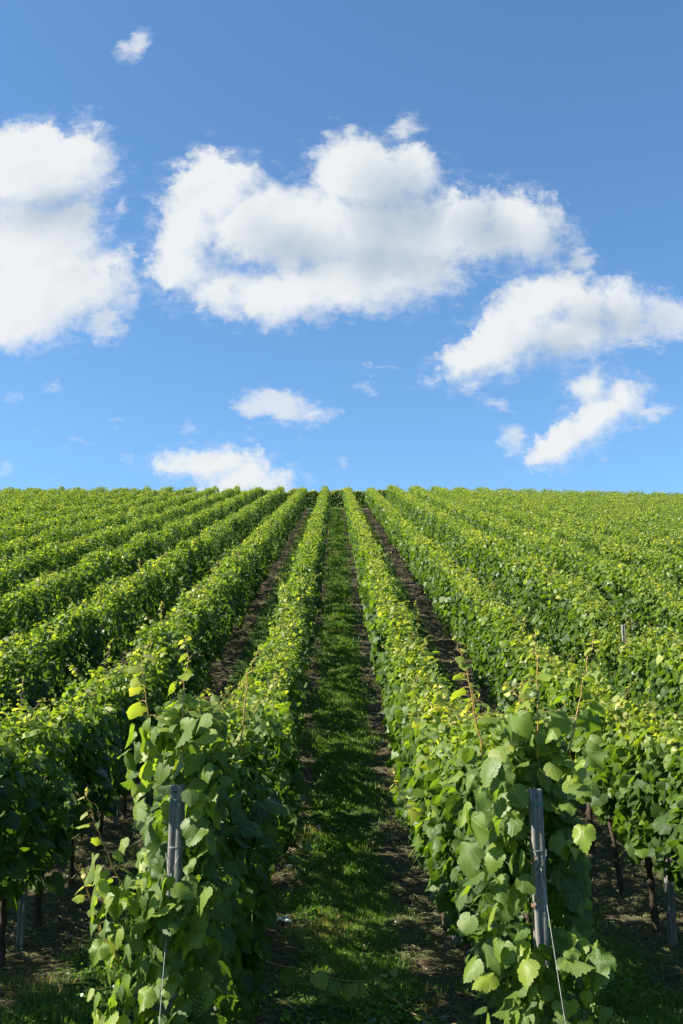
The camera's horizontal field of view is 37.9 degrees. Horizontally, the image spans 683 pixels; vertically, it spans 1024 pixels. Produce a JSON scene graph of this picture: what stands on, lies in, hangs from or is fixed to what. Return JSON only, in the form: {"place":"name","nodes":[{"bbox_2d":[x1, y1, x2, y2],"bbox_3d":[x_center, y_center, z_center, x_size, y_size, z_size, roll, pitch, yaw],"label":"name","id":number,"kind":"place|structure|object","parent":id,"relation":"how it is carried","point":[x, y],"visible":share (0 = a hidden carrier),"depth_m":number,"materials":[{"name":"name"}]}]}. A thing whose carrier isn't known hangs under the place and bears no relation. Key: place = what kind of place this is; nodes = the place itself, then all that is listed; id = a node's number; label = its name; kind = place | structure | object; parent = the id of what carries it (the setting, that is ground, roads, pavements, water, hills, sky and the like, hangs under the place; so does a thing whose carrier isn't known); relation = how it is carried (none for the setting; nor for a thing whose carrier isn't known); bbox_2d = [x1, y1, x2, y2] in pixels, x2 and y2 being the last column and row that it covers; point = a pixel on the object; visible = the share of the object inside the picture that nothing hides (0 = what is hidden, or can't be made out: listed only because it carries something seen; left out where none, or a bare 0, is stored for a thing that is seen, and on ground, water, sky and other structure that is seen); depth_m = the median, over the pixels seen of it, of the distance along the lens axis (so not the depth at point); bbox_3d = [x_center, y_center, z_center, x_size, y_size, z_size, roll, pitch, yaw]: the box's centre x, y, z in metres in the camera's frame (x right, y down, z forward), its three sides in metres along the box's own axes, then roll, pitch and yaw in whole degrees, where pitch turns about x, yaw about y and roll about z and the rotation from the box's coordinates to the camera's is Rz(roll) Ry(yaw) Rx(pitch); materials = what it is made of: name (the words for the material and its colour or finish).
{"place":"outdoors","nodes":[
{"label":"outdoors","id":0,"kind":"place"},
{"bbox_2d":[0,508,682,1023],"bbox_3d":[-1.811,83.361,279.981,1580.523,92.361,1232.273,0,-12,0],"label":"ground","id":1,"kind":"structure","parent":0,"point":[376,724],"depth_m":11.36,"materials":[{"name":"soil"}]},
{"bbox_2d":[0,486,20,491],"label":"grapevine row","id":2,"kind":"object","parent":1,"relation":"on","point":[9,488],"visible":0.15,"depth_m":88.09,"materials":[{"name":"green plant"}]},
{"bbox_2d":[0,487,41,496],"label":"grapevine row","id":3,"kind":"object","parent":1,"relation":"on","point":[21,491],"visible":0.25,"depth_m":84.87,"materials":[{"name":"green plant"}]},
{"bbox_2d":[16,766,34,950],"bbox_3d":[-2.970,3.190,9.374,0.070,2.203,0.069,1,-15,-9],"label":"trellis post","id":4,"kind":"object","parent":1,"relation":"on","point":[21,921],"visible":0.24,"depth_m":9.19,"materials":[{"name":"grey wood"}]},
{"bbox_2d":[0,485,64,505],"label":"grapevine row","id":5,"kind":"object","parent":1,"relation":"on","point":[2,495],"visible":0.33,"depth_m":81.78,"materials":[{"name":"green plant"}]},
{"bbox_2d":[0,486,85,512],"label":"grapevine row","id":6,"kind":"object","parent":1,"relation":"on","point":[40,494],"visible":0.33,"depth_m":77.27,"materials":[{"name":"green plant"}]},
{"bbox_2d":[0,486,108,519],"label":"grapevine row","id":7,"kind":"object","parent":1,"relation":"on","point":[67,494],"visible":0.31,"depth_m":72.55,"materials":[{"name":"green plant"}]},
{"bbox_2d":[0,485,129,521],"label":"grapevine row","id":8,"kind":"object","parent":1,"relation":"on","point":[50,501],"visible":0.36,"depth_m":66.39,"materials":[{"name":"green plant"}]},
{"bbox_2d":[0,486,151,537],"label":"grapevine row","id":9,"kind":"object","parent":1,"relation":"on","point":[52,507],"visible":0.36,"depth_m":62.38,"materials":[{"name":"green plant"}]},
{"bbox_2d":[0,485,174,556],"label":"grapevine row","id":10,"kind":"object","parent":1,"relation":"on","point":[84,507],"visible":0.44,"depth_m":55.83,"materials":[{"name":"green plant"}]},
{"bbox_2d":[0,486,196,566],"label":"grapevine row","id":11,"kind":"object","parent":1,"relation":"on","point":[32,528],"visible":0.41,"depth_m":48.79,"materials":[{"name":"green plant"}]},
{"bbox_2d":[0,485,218,592],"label":"grapevine row","id":12,"kind":"object","parent":1,"relation":"on","point":[117,518],"visible":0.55,"depth_m":43.96,"materials":[{"name":"green plant"}]},
{"bbox_2d":[113,694,123,827],"bbox_3d":[-2.986,3.317,13.355,0.069,2.203,0.069,2,-13,-9],"label":"trellis post","id":13,"kind":"object","parent":1,"relation":"on","point":[116,816],"visible":0.16,"depth_m":13.16,"materials":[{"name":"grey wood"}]},
{"bbox_2d":[0,485,240,616],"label":"grapevine row","id":14,"kind":"object","parent":1,"relation":"on","point":[21,569],"visible":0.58,"depth_m":34.78,"materials":[{"name":"green plant"}]},
{"bbox_2d":[0,487,262,681],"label":"grapevine row","id":15,"kind":"object","parent":1,"relation":"on","point":[80,585],"visible":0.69,"depth_m":27.89,"materials":[{"name":"green plant"}]},
{"bbox_2d":[0,485,286,750],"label":"grapevine row","id":16,"kind":"object","parent":1,"relation":"on","point":[57,651],"visible":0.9,"depth_m":20.85,"materials":[{"name":"green plant"}]},
{"bbox_2d":[0,483,308,972],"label":"grapevine row","id":17,"kind":"object","parent":1,"relation":"on","point":[92,729],"visible":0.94,"depth_m":10.99,"materials":[{"name":"green plant"}]},
{"bbox_2d":[161,784,184,1015],"bbox_3d":[-0.918,2.490,5.264,0.096,2.028,0.098,-1,-12,4],"label":"trellis post","id":18,"kind":"object","parent":1,"relation":"on","point":[175,836],"visible":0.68,"depth_m":5.39,"materials":[{"name":"grey wood"}]},
{"bbox_2d":[159,856,178,1022],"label":"anchor wire","id":19,"kind":"object","parent":18,"relation":"attached to","point":[165,942],"visible":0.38,"depth_m":5.03,"materials":[{"name":"grey metal"}]},
{"bbox_2d":[71,485,414,1023],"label":"grapevine row","id":20,"kind":"object","parent":1,"relation":"on","point":[243,796],"visible":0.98,"depth_m":5.72,"materials":[{"name":"green plant"}]},
{"bbox_2d":[277,916,291,922],"bbox_3d":[-0.588,3.963,9.688,0.233,0.054,0.148,0,-12,0],"label":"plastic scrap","id":21,"kind":"object","parent":1,"relation":"on","point":[286,918],"visible":0.65,"depth_m":9.66,"materials":[{"name":"white plastic"}]},
{"bbox_2d":[0,672,676,1023],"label":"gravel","id":22,"kind":"structure","parent":1,"relation":"on","point":[317,826],"depth_m":10.78,"materials":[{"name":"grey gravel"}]},
{"bbox_2d":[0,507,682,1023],"bbox_3d":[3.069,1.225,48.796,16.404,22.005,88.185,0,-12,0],"label":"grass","id":23,"kind":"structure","parent":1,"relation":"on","point":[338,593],"depth_m":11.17,"materials":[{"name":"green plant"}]},
{"bbox_2d":[0,515,682,1023],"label":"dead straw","id":24,"kind":"object","parent":1,"relation":"on","point":[282,885],"visible":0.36,"depth_m":10.14,"materials":[{"name":"brown plant"}]},
{"bbox_2d":[240,488,450,507],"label":"grapevine row","id":25,"kind":"object","parent":1,"relation":"on","point":[336,498],"visible":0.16,"depth_m":101.16,"materials":[{"name":"green plant"}]},
{"bbox_2d":[453,934,460,945],"bbox_3d":[1.108,3.161,9.361,0.069,2.203,0.069,4,-12,-5],"label":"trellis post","id":26,"kind":"object","parent":1,"relation":"on","point":[455,938],"visible":0.05,"depth_m":9.16,"materials":[{"name":"grey wood"}]},
{"bbox_2d":[342,483,616,1023],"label":"grapevine row","id":27,"kind":"object","parent":1,"relation":"on","point":[464,779],"visible":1,"depth_m":5.69,"materials":[{"name":"green plant"}]},
{"bbox_2d":[364,485,682,935],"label":"grapevine row","id":28,"kind":"object","parent":1,"relation":"on","point":[482,631],"visible":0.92,"depth_m":11.84,"materials":[{"name":"green plant"}]},
{"bbox_2d":[385,484,682,729],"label":"grapevine row","id":29,"kind":"object","parent":1,"relation":"on","point":[654,662],"visible":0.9,"depth_m":21.49,"materials":[{"name":"green plant"}]},
{"bbox_2d":[527,788,551,1019],"bbox_3d":[1.070,2.501,5.274,0.115,2.002,0.098,1,-12,-4],"label":"trellis post","id":30,"kind":"object","parent":1,"relation":"on","point":[539,906],"visible":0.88,"depth_m":5.37,"materials":[{"name":"grey wood"}]},
{"bbox_2d":[533,850,565,1023],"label":"anchor wire","id":31,"kind":"object","parent":30,"relation":"attached to","point":[549,922],"visible":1,"depth_m":5.17,"materials":[{"name":"grey metal"}]},
{"bbox_2d":[408,484,682,645],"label":"grapevine row","id":32,"kind":"object","parent":1,"relation":"on","point":[611,577],"visible":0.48,"depth_m":26.23,"materials":[{"name":"green plant"}]},
{"bbox_2d":[430,485,682,633],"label":"grapevine row","id":33,"kind":"object","parent":1,"relation":"on","point":[663,563],"visible":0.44,"depth_m":34.53,"materials":[{"name":"green plant"}]},
{"bbox_2d":[452,484,682,586],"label":"grapevine row","id":34,"kind":"object","parent":1,"relation":"on","point":[651,540],"visible":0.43,"depth_m":41.84,"materials":[{"name":"green plant"}]},
{"bbox_2d":[474,486,682,555],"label":"grapevine row","id":35,"kind":"object","parent":1,"relation":"on","point":[612,518],"visible":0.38,"depth_m":49.34,"materials":[{"name":"green plant"}]},
{"bbox_2d":[496,487,682,549],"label":"grapevine row","id":36,"kind":"object","parent":1,"relation":"on","point":[636,516],"visible":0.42,"depth_m":54.74,"materials":[{"name":"green plant"}]},
{"bbox_2d":[519,487,682,535],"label":"grapevine row","id":37,"kind":"object","parent":1,"relation":"on","point":[635,510],"visible":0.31,"depth_m":60.22,"materials":[{"name":"green plant"}]},
{"bbox_2d":[540,488,682,527],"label":"grapevine row","id":38,"kind":"object","parent":1,"relation":"on","point":[631,503],"visible":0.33,"depth_m":67.08,"materials":[{"name":"green plant"}]},
{"bbox_2d":[563,488,682,516],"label":"grapevine row","id":39,"kind":"object","parent":1,"relation":"on","point":[625,499],"visible":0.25,"depth_m":71.51,"materials":[{"name":"green plant"}]},
{"bbox_2d":[621,625,626,667],"bbox_3d":[5.009,3.086,17.474,0.069,2.203,0.069,0,-12,1],"label":"trellis post","id":40,"kind":"object","parent":1,"relation":"on","point":[623,630],"visible":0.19,"depth_m":17.64,"materials":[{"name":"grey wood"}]},
{"bbox_2d":[586,489,682,527],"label":"grapevine row","id":41,"kind":"object","parent":1,"relation":"on","point":[652,500],"visible":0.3,"depth_m":76.93,"materials":[{"name":"green plant"}]},
{"bbox_2d":[606,490,682,504],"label":"grapevine row","id":42,"kind":"object","parent":1,"relation":"on","point":[647,496],"visible":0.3,"depth_m":79.99,"materials":[{"name":"green plant"}]},
{"bbox_2d":[630,489,682,506],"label":"grapevine row","id":43,"kind":"object","parent":1,"relation":"on","point":[657,494],"visible":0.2,"depth_m":84.17,"materials":[{"name":"green plant"}]},
{"bbox_2d":[657,768,677,948],"bbox_3d":[3.055,3.174,9.348,0.069,2.202,0.069,1,-11,-10],"label":"trellis post","id":44,"kind":"object","parent":1,"relation":"on","point":[671,913],"visible":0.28,"depth_m":9.23,"materials":[{"name":"grey wood"}]},
{"bbox_2d":[652,491,682,499],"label":"grapevine row","id":45,"kind":"object","parent":1,"relation":"on","point":[667,494],"visible":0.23,"depth_m":87.02,"materials":[{"name":"green plant"}]},
{"bbox_2d":[0,688,682,1023],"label":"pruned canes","id":46,"kind":"object","parent":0,"point":[453,973],"visible":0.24,"depth_m":9.62,"materials":[{"name":"wood"}]},
{"bbox_2d":[0,0,682,498],"label":"sky","id":47,"kind":"structure","parent":0,"point":[265,244],"materials":[{"name":"blue"}]}
]}

